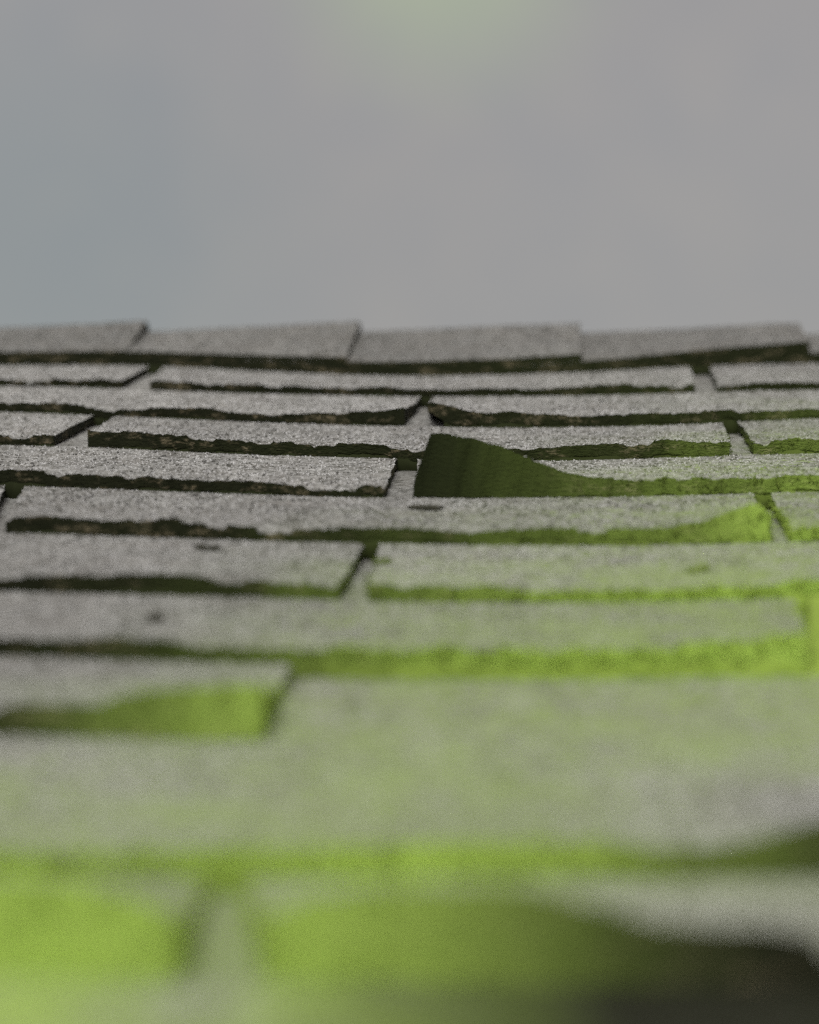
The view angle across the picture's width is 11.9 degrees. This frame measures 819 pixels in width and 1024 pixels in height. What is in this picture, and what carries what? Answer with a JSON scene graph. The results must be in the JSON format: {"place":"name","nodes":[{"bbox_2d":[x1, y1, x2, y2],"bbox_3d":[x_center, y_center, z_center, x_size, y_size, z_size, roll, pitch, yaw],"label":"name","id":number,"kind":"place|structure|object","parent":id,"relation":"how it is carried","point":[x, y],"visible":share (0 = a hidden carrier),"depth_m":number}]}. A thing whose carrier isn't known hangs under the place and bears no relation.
{"place":"outdoors","nodes":[
{"label":"outdoors","id":0,"kind":"place"},
{"bbox_2d":[0,321,818,1023],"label":"roof shingles","id":1,"kind":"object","parent":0,"point":[712,771],"depth_m":1.30},
{"bbox_2d":[147,612,164,619],"bbox_3d":[-0.089,0.037,1.386,0.006,0.002,0.011,0,8,2],"label":"bark flake","id":2,"kind":"object","parent":1,"relation":"on","point":[155,616],"visible":1,"depth_m":1.39},
{"bbox_2d":[194,544,220,549],"bbox_3d":[-0.080,0.014,1.552,0.011,0.002,0.010,0,9,2],"label":"bark flake","id":3,"kind":"object","parent":1,"relation":"on","point":[207,547],"visible":1,"depth_m":1.55},
{"bbox_2d":[373,558,391,563],"bbox_3d":[-0.011,0.019,1.511,0.007,0.002,0.008,0,7,2],"label":"bark flake","id":4,"kind":"object","parent":1,"relation":"on","point":[383,560],"visible":1,"depth_m":1.51},
{"bbox_2d":[0,363,818,988],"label":"moss","id":5,"kind":"object","parent":1,"relation":"on","point":[442,669],"visible":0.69,"depth_m":1.31},
{"bbox_2d":[408,505,443,509],"bbox_3d":[0.007,-0.002,1.655,0.015,0.002,0.008,0,9,2],"label":"bark flake","id":6,"kind":"object","parent":1,"relation":"on","point":[426,507],"visible":1,"depth_m":1.65},
{"bbox_2d":[684,565,710,571],"bbox_3d":[0.109,0.021,1.486,0.010,0.002,0.011,0,8,2],"label":"leaf scrap","id":7,"kind":"object","parent":1,"relation":"on","point":[698,568],"visible":1,"depth_m":1.49},
{"bbox_2d":[0,0,818,333],"label":"sky","id":8,"kind":"structure","parent":0,"point":[386,165]}
]}

